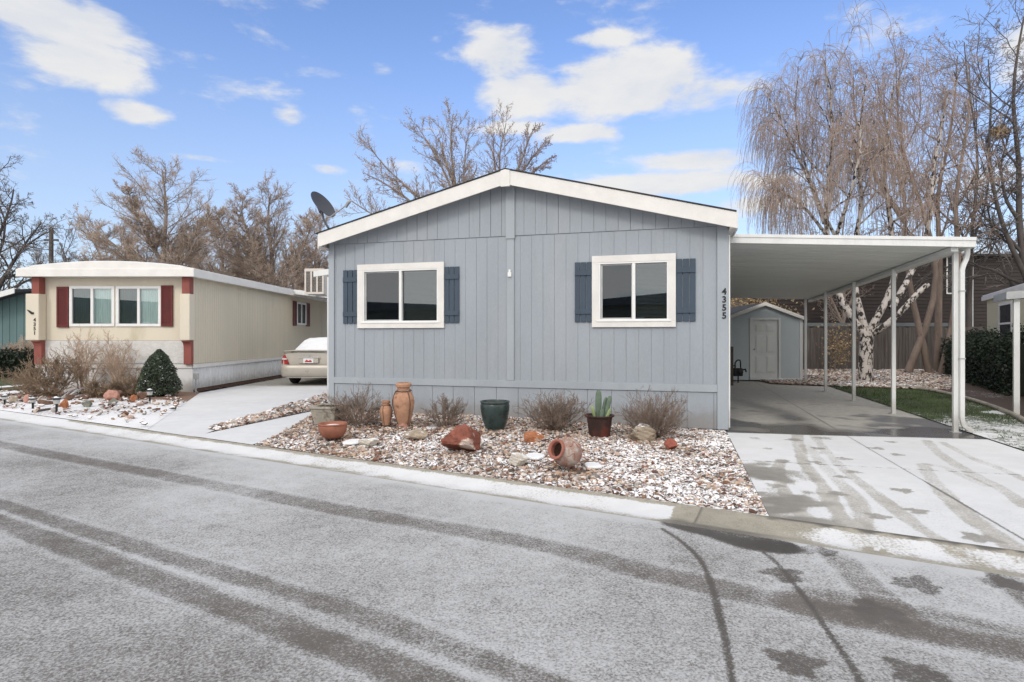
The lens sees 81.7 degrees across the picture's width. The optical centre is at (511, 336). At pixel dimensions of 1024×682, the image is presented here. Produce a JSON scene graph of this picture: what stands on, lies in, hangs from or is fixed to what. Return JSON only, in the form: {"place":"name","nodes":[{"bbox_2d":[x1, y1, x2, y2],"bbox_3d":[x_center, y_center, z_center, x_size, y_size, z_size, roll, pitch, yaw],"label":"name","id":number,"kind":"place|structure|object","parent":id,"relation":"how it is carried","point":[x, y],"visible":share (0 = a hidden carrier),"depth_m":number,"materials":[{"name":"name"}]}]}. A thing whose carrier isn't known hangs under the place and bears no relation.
{"place":"outdoors","nodes":[
{"label":"outdoors","id":0,"kind":"place"},
{"bbox_2d":[0,378,31,388],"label":"lawn","id":1,"kind":"structure","parent":0,"point":[1,383],"depth_m":17.91,"materials":[{"name":"plant"}]},
{"bbox_2d":[0,334,33,354],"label":"dry shrub","id":2,"kind":"object","parent":1,"relation":"on","point":[30,345],"visible":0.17,"depth_m":22.18,"materials":[{"name":"brown plant"}]},
{"bbox_2d":[0,346,36,377],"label":"hedge","id":3,"kind":"object","parent":1,"relation":"on","point":[12,361],"visible":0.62,"depth_m":20.69,"materials":[{"name":"green plant"}]},
{"bbox_2d":[147,377,326,436],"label":"neighbour driveway","id":4,"kind":"structure","parent":0,"point":[199,414],"depth_m":13.54,"materials":[{"name":"white snow"}]},
{"bbox_2d":[281,337,326,382],"bbox_3d":[-6.220,0.755,20.435,1.810,1.490,4.830,0,0,0],"label":"parked car","id":5,"kind":"object","parent":4,"relation":"on","point":[307,358],"visible":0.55,"depth_m":18.15,"materials":[{"name":"beige paint"}]},
{"bbox_2d":[0,420,1023,681],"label":"road","id":6,"kind":"structure","parent":0,"point":[126,560],"depth_m":3.57,"materials":[{"name":"grey asphalt"}]},
{"bbox_2d":[255,409,768,515],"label":"gravel","id":7,"kind":"structure","parent":0,"point":[674,493],"depth_m":7.39,"materials":[{"name":"white gravel"}]},
{"bbox_2d":[308,403,347,424],"bbox_3d":[-3.000,1.278,9.730,0.480,0.305,0.480,0,0,12],"label":"planter","id":8,"kind":"object","parent":7,"relation":"on","point":[318,416],"visible":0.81,"depth_m":9.54,"materials":[{"name":"ceramic"}]},
{"bbox_2d":[318,421,347,438],"bbox_3d":[-2.570,1.343,8.492,0.416,0.215,0.416,0,0,0],"label":"terracotta bowl","id":9,"kind":"object","parent":7,"relation":"on","point":[332,429],"visible":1,"depth_m":8.35,"materials":[{"name":"orange ceramic"}]},
{"bbox_2d":[343,439,358,444],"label":"slab stone","id":10,"kind":"object","parent":7,"relation":"on","point":[351,442],"visible":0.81,"depth_m":8.07,"materials":[{"name":"white stone"}]},
{"bbox_2d":[320,380,393,425],"bbox_3d":[-2.459,1.057,9.493,1.132,0.701,1.087,0,0,-31],"label":"dry shrub","id":11,"kind":"object","parent":7,"relation":"on","point":[347,416],"visible":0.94,"depth_m":9.53,"materials":[{"name":"brown plant"}]},
{"bbox_2d":[358,438,378,445],"bbox_3d":[-1.929,1.433,8.084,0.266,0.120,0.237,0,0,30],"label":"rock","id":12,"kind":"object","parent":7,"relation":"on","point":[370,442],"visible":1,"depth_m":8.00,"materials":[{"name":"beige stone"}]},
{"bbox_2d":[380,400,392,424],"bbox_3d":[-2.026,1.224,9.523,0.197,0.393,0.203,-1,-1,10],"label":"clay vase","id":13,"kind":"object","parent":7,"relation":"on","point":[386,411],"visible":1,"depth_m":9.46,"materials":[{"name":"ceramic"}]},
{"bbox_2d":[392,382,413,424],"bbox_3d":[-1.745,1.080,9.511,0.348,0.681,0.343,-1,1,-23],"label":"clay vase","id":14,"kind":"object","parent":7,"relation":"on","point":[403,402],"visible":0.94,"depth_m":9.40,"materials":[{"name":"ceramic"}]},
{"bbox_2d":[403,428,427,438],"bbox_3d":[-1.399,1.411,8.568,0.368,0.177,0.269,0,0,-21],"label":"rock","id":15,"kind":"object","parent":7,"relation":"on","point":[418,433],"visible":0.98,"depth_m":8.48,"materials":[{"name":"beige stone"}]},
{"bbox_2d":[413,393,468,430],"bbox_3d":[-1.153,1.176,9.468,0.889,0.541,0.849,0,0,0],"label":"dry shrub","id":16,"kind":"object","parent":7,"relation":"on","point":[449,415],"visible":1,"depth_m":9.49,"materials":[{"name":"brown plant"}]},
{"bbox_2d":[441,424,480,451],"bbox_3d":[-0.673,1.325,7.693,0.465,0.394,0.390,0,0,11],"label":"rock","id":17,"kind":"object","parent":7,"relation":"on","point":[463,437],"visible":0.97,"depth_m":7.58,"materials":[{"name":"red stone"}]},
{"bbox_2d":[480,399,509,430],"bbox_3d":[-0.269,1.239,9.317,0.470,0.462,0.470,0,0,0],"label":"glazed pot","id":18,"kind":"object","parent":7,"relation":"on","point":[494,413],"visible":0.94,"depth_m":9.15,"materials":[{"name":"green ceramic"}]},
{"bbox_2d":[508,452,528,466],"bbox_3d":[0.077,1.416,6.849,0.202,0.162,0.185,0,0,40],"label":"rock","id":19,"kind":"object","parent":7,"relation":"on","point":[517,459],"visible":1,"depth_m":6.80,"materials":[{"name":"beige stone"}]},
{"bbox_2d":[524,431,543,442],"bbox_3d":[0.306,1.410,8.260,0.292,0.177,0.200,0,0,18],"label":"rock","id":20,"kind":"object","parent":7,"relation":"on","point":[533,436],"visible":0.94,"depth_m":8.19,"materials":[{"name":"orange stone"}]},
{"bbox_2d":[526,453,544,459],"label":"slab stone","id":21,"kind":"object","parent":7,"relation":"on","point":[535,456],"visible":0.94,"depth_m":7.20,"materials":[{"name":"white stone"}]},
{"bbox_2d":[511,389,591,433],"bbox_3d":[0.655,1.140,9.264,1.186,0.655,1.196,0,0,-44],"label":"dry shrub","id":22,"kind":"object","parent":7,"relation":"on","point":[555,421],"visible":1,"depth_m":9.10,"materials":[{"name":"brown plant"}]},
{"bbox_2d":[548,437,581,466],"bbox_3d":[0.596,1.289,6.606,0.388,0.337,0.333,0,0,-41],"label":"clay jug","id":23,"kind":"object","parent":7,"relation":"on","point":[565,451],"visible":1,"depth_m":6.51,"materials":[{"name":"orange ceramic"}]},
{"bbox_2d":[585,462,601,468],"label":"slab stone","id":24,"kind":"object","parent":7,"relation":"on","point":[593,465],"visible":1,"depth_m":6.67,"materials":[{"name":"white stone"}]},
{"bbox_2d":[585,413,614,437],"bbox_3d":[1.293,1.311,8.757,0.444,0.318,0.444,0,0,0],"label":"plant pot","id":25,"kind":"object","parent":7,"relation":"on","point":[600,427],"visible":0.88,"depth_m":8.61,"materials":[{"name":"ceramic"}]},
{"bbox_2d":[591,390,611,416],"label":"cactus","id":26,"kind":"object","parent":25,"relation":"on","point":[605,410],"visible":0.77,"depth_m":8.73,"materials":[{"name":"green plant"}]},
{"bbox_2d":[630,423,655,440],"bbox_3d":[1.883,1.377,8.493,0.397,0.263,0.318,0,0,0],"label":"rock","id":27,"kind":"object","parent":7,"relation":"on","point":[645,432],"visible":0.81,"depth_m":8.36,"materials":[{"name":"beige stone"}]},
{"bbox_2d":[612,386,689,437],"bbox_3d":[2.023,1.086,8.727,1.153,0.784,1.268,0,0,26],"label":"dry shrub","id":28,"kind":"object","parent":7,"relation":"on","point":[644,418],"visible":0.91,"depth_m":8.57,"materials":[{"name":"brown plant"}]},
{"bbox_2d":[663,438,677,448],"bbox_3d":[2.089,1.416,7.789,0.184,0.162,0.147,0,0,0],"label":"rock","id":29,"kind":"object","parent":7,"relation":"on","point":[670,443],"visible":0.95,"depth_m":7.77,"materials":[{"name":"red stone"}]},
{"bbox_2d":[0,0,1023,289],"label":"sky","id":30,"kind":"structure","parent":0,"point":[641,96],"materials":[{"name":"blue"}]},
{"bbox_2d":[2,358,1023,514],"bbox_3d":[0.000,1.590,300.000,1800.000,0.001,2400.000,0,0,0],"label":"ground","id":31,"kind":"structure","parent":0,"point":[461,473],"depth_m":10.49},
{"bbox_2d":[0,155,68,291],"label":"bare tree","id":32,"kind":"object","parent":31,"relation":"on","point":[4,281],"visible":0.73,"depth_m":29.94,"materials":[{"name":"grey plant"}]},
{"bbox_2d":[43,229,58,262],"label":"utility pole","id":33,"kind":"object","parent":31,"relation":"on","point":[51,251],"visible":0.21,"depth_m":41.91,"materials":[{"name":"brown wood"}]},
{"bbox_2d":[15,209,110,288],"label":"bare tree","id":34,"kind":"object","parent":31,"relation":"on","point":[63,256],"visible":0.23,"depth_m":47.94,"materials":[{"name":"brown plant"}]},
{"bbox_2d":[0,288,144,363],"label":"mobile home","id":35,"kind":"object","parent":31,"relation":"on","point":[12,315],"visible":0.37,"depth_m":25.00,"materials":[{"name":"teal"}]},
{"bbox_2d":[0,389,199,429],"bbox_3d":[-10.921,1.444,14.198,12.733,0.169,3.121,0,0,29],"label":"rock garden gravel","id":36,"kind":"object","parent":31,"relation":"on","point":[125,414],"visible":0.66,"depth_m":12.45,"materials":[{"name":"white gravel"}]},
{"bbox_2d":[0,395,8,404],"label":"path light","id":37,"kind":"object","parent":36,"relation":"on","point":[4,397],"visible":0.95,"depth_m":12.84,"materials":[{"name":"white metal"}]},
{"bbox_2d":[8,395,17,402],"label":"rock","id":38,"kind":"object","parent":36,"relation":"on","point":[14,398],"visible":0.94,"depth_m":13.20,"materials":[{"name":"beige stone"}]},
{"bbox_2d":[28,397,37,408],"bbox_3d":[-9.851,1.371,12.175,0.180,0.258,0.180,0,0,0],"label":"path light","id":39,"kind":"object","parent":36,"relation":"on","point":[32,400],"visible":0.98,"depth_m":12.15,"materials":[{"name":"white metal"}]},
{"bbox_2d":[0,350,85,397],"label":"dry shrub","id":40,"kind":"object","parent":36,"relation":"on","point":[36,382],"visible":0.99,"depth_m":14.47,"materials":[{"name":"brown plant"}]},
{"bbox_2d":[37,399,52,404],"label":"rock","id":41,"kind":"object","parent":36,"relation":"on","point":[45,402],"visible":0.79,"depth_m":12.72,"materials":[{"name":"brown stone"}]},
{"bbox_2d":[51,396,61,413],"bbox_3d":[-8.846,1.330,11.503,0.180,0.340,0.180,0,0,0],"label":"path light","id":42,"kind":"object","parent":36,"relation":"on","point":[56,400],"visible":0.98,"depth_m":11.48,"materials":[{"name":"white metal"}]},
{"bbox_2d":[59,398,68,407],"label":"rock","id":43,"kind":"object","parent":36,"relation":"on","point":[64,403],"visible":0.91,"depth_m":12.12,"materials":[{"name":"orange stone"}]},
{"bbox_2d":[61,387,86,397],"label":"fallen frond","id":44,"kind":"object","parent":36,"relation":"on","point":[75,391],"visible":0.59,"depth_m":14.74,"materials":[{"name":"grey plant"}]},
{"bbox_2d":[49,328,107,393],"bbox_3d":[-10.707,0.577,15.330,1.436,1.824,1.881,0,0,34],"label":"dry shrub","id":45,"kind":"object","parent":36,"relation":"on","point":[85,360],"visible":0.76,"depth_m":15.18,"materials":[{"name":"brown plant"}]},
{"bbox_2d":[81,400,91,406],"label":"rock","id":46,"kind":"object","parent":36,"relation":"on","point":[87,403],"visible":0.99,"depth_m":12.39,"materials":[{"name":"grey stone"}]},
{"bbox_2d":[76,377,118,397],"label":"dry shrub","id":47,"kind":"object","parent":36,"relation":"on","point":[95,390],"visible":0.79,"depth_m":14.30,"materials":[{"name":"brown plant"}]},
{"bbox_2d":[103,390,119,400],"bbox_3d":[-9.226,1.364,13.649,0.325,0.294,0.270,0,0,30],"label":"rock","id":48,"kind":"object","parent":36,"relation":"on","point":[108,395],"visible":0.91,"depth_m":13.58,"materials":[{"name":"pink stone"}]},
{"bbox_2d":[88,326,141,390],"bbox_3d":[-10.289,0.593,15.454,1.187,1.793,1.777,0,0,-29],"label":"dry shrub","id":49,"kind":"object","parent":36,"relation":"on","point":[113,368],"visible":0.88,"depth_m":15.26,"materials":[{"name":"brown plant"}]},
{"bbox_2d":[108,367,140,394],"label":"dry shrub","id":50,"kind":"object","parent":36,"relation":"on","point":[127,389],"visible":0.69,"depth_m":14.68,"materials":[{"name":"brown plant"}]},
{"bbox_2d":[137,392,147,398],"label":"rock","id":51,"kind":"object","parent":36,"relation":"on","point":[141,395],"visible":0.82,"depth_m":13.91,"materials":[{"name":"brown stone"}]},
{"bbox_2d":[146,388,153,401],"bbox_3d":[-8.060,1.325,13.177,0.180,0.350,0.180,0,0,0],"label":"path light","id":52,"kind":"object","parent":36,"relation":"on","point":[149,391],"visible":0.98,"depth_m":13.15,"materials":[{"name":"white metal"}]},
{"bbox_2d":[136,349,182,396],"bbox_3d":[-8.803,0.888,14.794,1.051,1.183,0.991,0,0,0],"label":"dwarf conifer","id":53,"kind":"object","parent":36,"relation":"on","point":[159,375],"visible":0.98,"depth_m":14.55,"materials":[{"name":"green plant"}]},
{"bbox_2d":[193,373,198,392],"bbox_3d":[-8.342,1.230,15.654,0.149,0.540,0.070,0,0,0],"label":"hose stand","id":54,"kind":"object","parent":36,"relation":"on","point":[195,376],"visible":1,"depth_m":15.64,"materials":[{"name":"grey metal"}]},
{"bbox_2d":[62,202,152,261],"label":"bare tree","id":55,"kind":"object","parent":31,"relation":"on","point":[85,233],"visible":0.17,"depth_m":45.62,"materials":[{"name":"brown plant"}]},
{"bbox_2d":[73,146,244,267],"bbox_3d":[-24.485,-5.761,40.767,11.909,14.404,8.758,0,0,-15],"label":"bare tree","id":56,"kind":"object","parent":31,"relation":"on","point":[158,237],"visible":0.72,"depth_m":39.84,"materials":[{"name":"brown plant"}]},
{"bbox_2d":[16,261,326,391],"bbox_3d":[-10.637,-0.246,24.520,4.665,3.493,18.100,0,0,0],"label":"mobile home","id":57,"kind":"object","parent":31,"relation":"on","point":[192,319],"visible":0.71,"depth_m":15.92,"materials":[{"name":"beige metal"}]},
{"bbox_2d":[69,286,114,325],"bbox_3d":[-11.243,-0.818,15.889,1.205,1.086,0.109,0,0,0],"label":"window","id":58,"kind":"structure","parent":57,"relation":"in","point":[88,305],"depth_m":15.92,"materials":[{"name":"white plastic"}]},
{"bbox_2d":[116,286,160,325],"bbox_3d":[-9.995,-0.818,15.889,1.207,1.086,0.109,0,0,0],"label":"window","id":59,"kind":"structure","parent":57,"relation":"in","point":[135,305],"depth_m":15.92,"materials":[{"name":"white plastic"}]},
{"bbox_2d":[297,302,306,324],"bbox_3d":[-8.523,-0.930,23.975,0.045,0.900,1.050,0,0,0],"label":"window","id":60,"kind":"structure","parent":57,"relation":"in","point":[301,307],"depth_m":23.94,"materials":[{"name":"white plastic"}]},
{"bbox_2d":[294,290,326,297],"bbox_3d":[-6.755,-0.150,27.780,3.110,3.300,10.440,0,0,0],"label":"side awning","id":61,"kind":"object","parent":57,"relation":"attached to","point":[299,292],"visible":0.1,"depth_m":22.56,"materials":[{"name":"white metal"}]},
{"bbox_2d":[115,219,227,272],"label":"bare tree","id":62,"kind":"object","parent":31,"relation":"on","point":[198,256],"visible":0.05,"depth_m":53.45,"materials":[{"name":"brown plant"}]},
{"bbox_2d":[185,199,266,279],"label":"bare tree","id":63,"kind":"object","parent":31,"relation":"on","point":[209,265],"visible":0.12,"depth_m":49.63,"materials":[{"name":"brown plant"}]},
{"bbox_2d":[195,412,310,444],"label":"walk","id":64,"kind":"structure","parent":31,"relation":"on","point":[253,433],"depth_m":9.37,"materials":[{"name":"concrete"}]},
{"bbox_2d":[205,169,332,289],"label":"bare tree","id":65,"kind":"object","parent":31,"relation":"on","point":[259,261],"visible":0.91,"depth_m":43.55,"materials":[{"name":"brown plant"}]},
{"bbox_2d":[246,234,328,289],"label":"bare tree","id":66,"kind":"object","parent":31,"relation":"on","point":[302,265],"visible":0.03,"depth_m":51.55,"materials":[{"name":"brown plant"}]},
{"bbox_2d":[286,206,343,290],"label":"bare tree","id":67,"kind":"object","parent":31,"relation":"on","point":[314,265],"visible":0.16,"depth_m":49.82,"materials":[{"name":"brown plant"}]},
{"bbox_2d":[336,97,486,216],"bbox_3d":[-4.925,-5.710,31.015,9.559,13.660,3.163,0,0,8],"label":"bare tree","id":68,"kind":"object","parent":31,"relation":"on","point":[451,178],"visible":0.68,"depth_m":30.98,"materials":[{"name":"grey plant"}]},
{"bbox_2d":[0,410,1023,577],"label":"curb","id":69,"kind":"object","parent":31,"relation":"on","point":[1002,561],"visible":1,"depth_m":5.34,"materials":[{"name":"concrete"}]},
{"bbox_2d":[471,99,556,176],"bbox_3d":[-0.232,-6.004,33.024,4.481,14.390,3.929,0,0,-37],"label":"bare tree","id":70,"kind":"object","parent":31,"relation":"on","point":[526,160],"visible":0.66,"depth_m":32.91,"materials":[{"name":"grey plant"}]},
{"bbox_2d":[315,168,737,429],"bbox_3d":[2.196,-0.704,18.318,7.450,4.367,17.048,0,0,16],"label":"mobile home","id":71,"kind":"object","parent":31,"relation":"on","point":[513,286],"visible":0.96,"depth_m":10.30,"materials":[{"name":"grey paint"}]},
{"bbox_2d":[304,268,328,296],"bbox_3d":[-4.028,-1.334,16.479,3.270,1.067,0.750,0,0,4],"label":"evaporative cooler","id":72,"kind":"object","parent":71,"relation":"attached to","point":[316,286],"visible":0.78,"depth_m":16.23,"materials":[{"name":"beige metal"}]},
{"bbox_2d":[311,191,350,228],"bbox_3d":[-3.504,-2.440,11.298,0.544,0.777,0.938,0,0,-38],"label":"satellite dish","id":73,"kind":"object","parent":71,"relation":"attached to","point":[322,203],"visible":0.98,"depth_m":11.49,"materials":[{"name":"grey metal"}]},
{"bbox_2d":[357,262,443,327],"bbox_3d":[-2.058,-0.760,11.040,1.760,1.200,0.202,0,0,16],"label":"window","id":74,"kind":"structure","parent":71,"relation":"in","point":[380,289],"depth_m":11.05,"materials":[{"name":"white plastic"}]},
{"bbox_2d":[592,253,675,326],"bbox_3d":[2.028,-0.760,9.892,1.366,1.200,0.202,0,0,16],"label":"window","id":75,"kind":"structure","parent":71,"relation":"in","point":[614,277],"depth_m":9.89,"materials":[{"name":"white plastic"}]},
{"bbox_2d":[730,298,818,327],"bbox_3d":[11.691,-1.679,29.771,6.754,6.391,5.691,0,0,32],"label":"ochre shrub","id":76,"kind":"object","parent":31,"relation":"on","point":[752,300],"visible":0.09,"depth_m":29.58,"materials":[{"name":"brown plant"}]},
{"bbox_2d":[769,180,835,305],"bbox_3d":[15.816,-3.759,34.260,5.310,10.948,4.513,0,0,18],"label":"bare tree","id":77,"kind":"object","parent":31,"relation":"on","point":[797,224],"visible":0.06,"depth_m":34.01,"materials":[{"name":"brown plant"}]},
{"bbox_2d":[798,184,896,322],"bbox_3d":[17.458,-3.551,31.341,5.043,10.243,3.739,0,0,0],"label":"bare tree","id":78,"kind":"object","parent":31,"relation":"on","point":[836,312],"visible":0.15,"depth_m":30.97,"materials":[{"name":"brown plant"}]},
{"bbox_2d":[759,368,951,389],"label":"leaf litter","id":79,"kind":"object","parent":31,"relation":"on","point":[885,379],"visible":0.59,"depth_m":19.86,"materials":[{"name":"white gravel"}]},
{"bbox_2d":[730,302,803,379],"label":"garden shed","id":80,"kind":"structure","parent":79,"relation":"on","point":[766,340],"depth_m":20.00,"materials":[{"name":"grey paint"}]},
{"bbox_2d":[752,320,777,377],"bbox_3d":[8.545,0.415,19.988,0.885,1.960,0.115,0,0,0],"label":"door","id":81,"kind":"structure","parent":80,"relation":"in","point":[764,332],"depth_m":20.01,"materials":[{"name":"white paint"}]},
{"bbox_2d":[816,313,857,370],"bbox_3d":[13.995,0.236,25.381,1.685,2.532,1.554,0,0,-39],"label":"ochre shrub","id":82,"kind":"object","parent":79,"relation":"on","point":[840,346],"visible":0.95,"depth_m":25.37,"materials":[{"name":"brown plant"}]},
{"bbox_2d":[803,326,986,368],"bbox_3d":[15.650,0.500,26.676,12.300,2.000,0.168,0,0,0],"label":"wooden fence","id":83,"kind":"object","parent":79,"relation":"on","point":[906,337],"visible":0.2,"depth_m":26.60,"materials":[{"name":"brown wood"}]},
{"bbox_2d":[803,323,948,327],"bbox_3d":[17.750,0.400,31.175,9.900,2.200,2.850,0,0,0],"label":"fence rail","id":84,"kind":"structure","parent":83,"relation":"attached to","point":[810,325],"depth_m":29.75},
{"bbox_2d":[727,0,1009,381],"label":"weeping birch","id":85,"kind":"object","parent":31,"relation":"on","point":[871,159],"visible":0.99,"depth_m":18.87,"materials":[{"name":"white plant"}]},
{"bbox_2d":[747,253,1022,327],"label":"house","id":86,"kind":"structure","parent":31,"relation":"on","point":[871,303],"depth_m":33.00,"materials":[{"name":"brown"}]},
{"bbox_2d":[946,256,951,293],"bbox_3d":[24.405,-3.436,32.968,0.452,2.116,0.037,0,0,0],"label":"window","id":87,"kind":"structure","parent":86,"relation":"in","point":[948,260],"depth_m":32.97,"materials":[{"name":"white glass"}]},
{"bbox_2d":[965,265,972,326],"bbox_3d":[25.392,-2.496,32.968,0.571,4.042,0.037,0,0,0],"label":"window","id":88,"kind":"structure","parent":86,"relation":"in","point":[966,274],"depth_m":32.97,"materials":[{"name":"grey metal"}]},
{"bbox_2d":[826,17,1023,372],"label":"bare tree","id":89,"kind":"object","parent":31,"relation":"on","point":[935,301],"visible":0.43,"depth_m":24.12,"materials":[{"name":"brown plant"}]},
{"bbox_2d":[864,32,1023,326],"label":"bare tree","id":90,"kind":"object","parent":31,"relation":"on","point":[968,293],"visible":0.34,"depth_m":26.97,"materials":[{"name":"brown plant"}]},
{"bbox_2d":[906,0,1023,295],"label":"bare tree","id":91,"kind":"object","parent":31,"relation":"on","point":[1017,214],"visible":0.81,"depth_m":23.98,"materials":[{"name":"brown plant"}]},
{"bbox_2d":[986,123,1012,140],"bbox_3d":[19.735,-8.284,24.058,0.953,0.720,0.810,0,0,0],"label":"bird nest","id":92,"kind":"object","parent":91,"relation":"attached to","point":[996,131],"visible":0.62,"depth_m":23.91,"materials":[{"name":"brown plant"}]},
{"bbox_2d":[927,383,1023,416],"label":"hedge bed","id":93,"kind":"object","parent":31,"relation":"on","point":[988,396],"visible":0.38,"depth_m":14.23,"materials":[{"name":"brown soil"}]},
{"bbox_2d":[938,319,1023,396],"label":"hedge","id":94,"kind":"object","parent":93,"relation":"on","point":[989,361],"visible":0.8,"depth_m":16.51,"materials":[{"name":"green plant"}]},
{"bbox_2d":[993,290,1023,414],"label":"carport","id":95,"kind":"object","parent":93,"relation":"on","point":[1015,296],"visible":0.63,"depth_m":11.10,"materials":[{"name":"white metal"}]},
{"bbox_2d":[964,169,1023,252],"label":"bare tree","id":96,"kind":"object","parent":31,"relation":"on","point":[989,240],"visible":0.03,"depth_m":35.85,"materials":[{"name":"brown plant"}]},
{"bbox_2d":[726,380,1023,550],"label":"driveway","id":97,"kind":"structure","parent":0,"point":[817,454],"depth_m":6.79,"materials":[{"name":"concrete"}]},
{"bbox_2d":[730,346,732,384],"bbox_3d":[6.762,0.900,18.263,0.100,1.200,0.100,0,0,0],"label":"wooden stake","id":98,"kind":"object","parent":97,"relation":"on","point":[731,365],"visible":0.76,"depth_m":18.21,"materials":[{"name":"grey wood"}]},
{"bbox_2d":[733,359,746,382],"bbox_3d":[7.387,1.120,19.253,0.527,0.760,0.250,0,0,0],"label":"gas meter","id":99,"kind":"object","parent":97,"relation":"on","point":[737,372],"visible":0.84,"depth_m":19.19,"materials":[{"name":"black metal"}]},
{"bbox_2d":[728,234,976,432],"bbox_3d":[6.685,-0.110,14.245,3.625,3.219,11.020,0,0,16],"label":"carport","id":100,"kind":"object","parent":97,"relation":"on","point":[811,268],"visible":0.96,"depth_m":10.80,"materials":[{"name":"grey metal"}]},
{"bbox_2d":[803,376,1023,449],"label":"lawn","id":101,"kind":"structure","parent":0,"point":[986,429],"depth_m":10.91,"materials":[{"name":"plant"}]},
{"bbox_2d":[886,384,1023,422],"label":"lawn edging","id":102,"kind":"object","parent":101,"relation":"on","point":[1007,412],"visible":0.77,"depth_m":12.86,"materials":[{"name":"concrete"}]},
{"bbox_2d":[981,283,1023,343],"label":"mobile home","id":103,"kind":"object","parent":101,"relation":"on","point":[999,313],"visible":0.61,"depth_m":18.82,"materials":[{"name":"grey"}]},
{"bbox_2d":[998,301,1012,335],"bbox_3d":[15.380,-0.415,18.457,0.048,1.330,1.755,0,0,29],"label":"window","id":104,"kind":"structure","parent":103,"relation":"in","point":[1005,309],"depth_m":18.46,"materials":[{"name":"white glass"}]},
{"label":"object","id":105,"kind":"structure","parent":0,"visible":0},
{"bbox_2d":[208,393,328,430],"bbox_3d":[-4.358,1.477,12.470,1.172,0.154,6.048,0,0,0],"label":"gravel strip","id":106,"kind":"object","parent":105,"relation":"on","point":[294,408],"visible":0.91,"depth_m":11.31,"materials":[{"name":"multicoloured stone gravel"},{"name":"light snow dusting"}]},
{"bbox_2d":[313,269,328,400],"bbox_3d":[-3.279,-0.042,16.777,0.819,3.085,6.887,0,0,15],"label":"side awning","id":107,"kind":"object","parent":105,"relation":"on","point":[325,272],"visible":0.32,"depth_m":13.47,"materials":[{"name":"white metal"}]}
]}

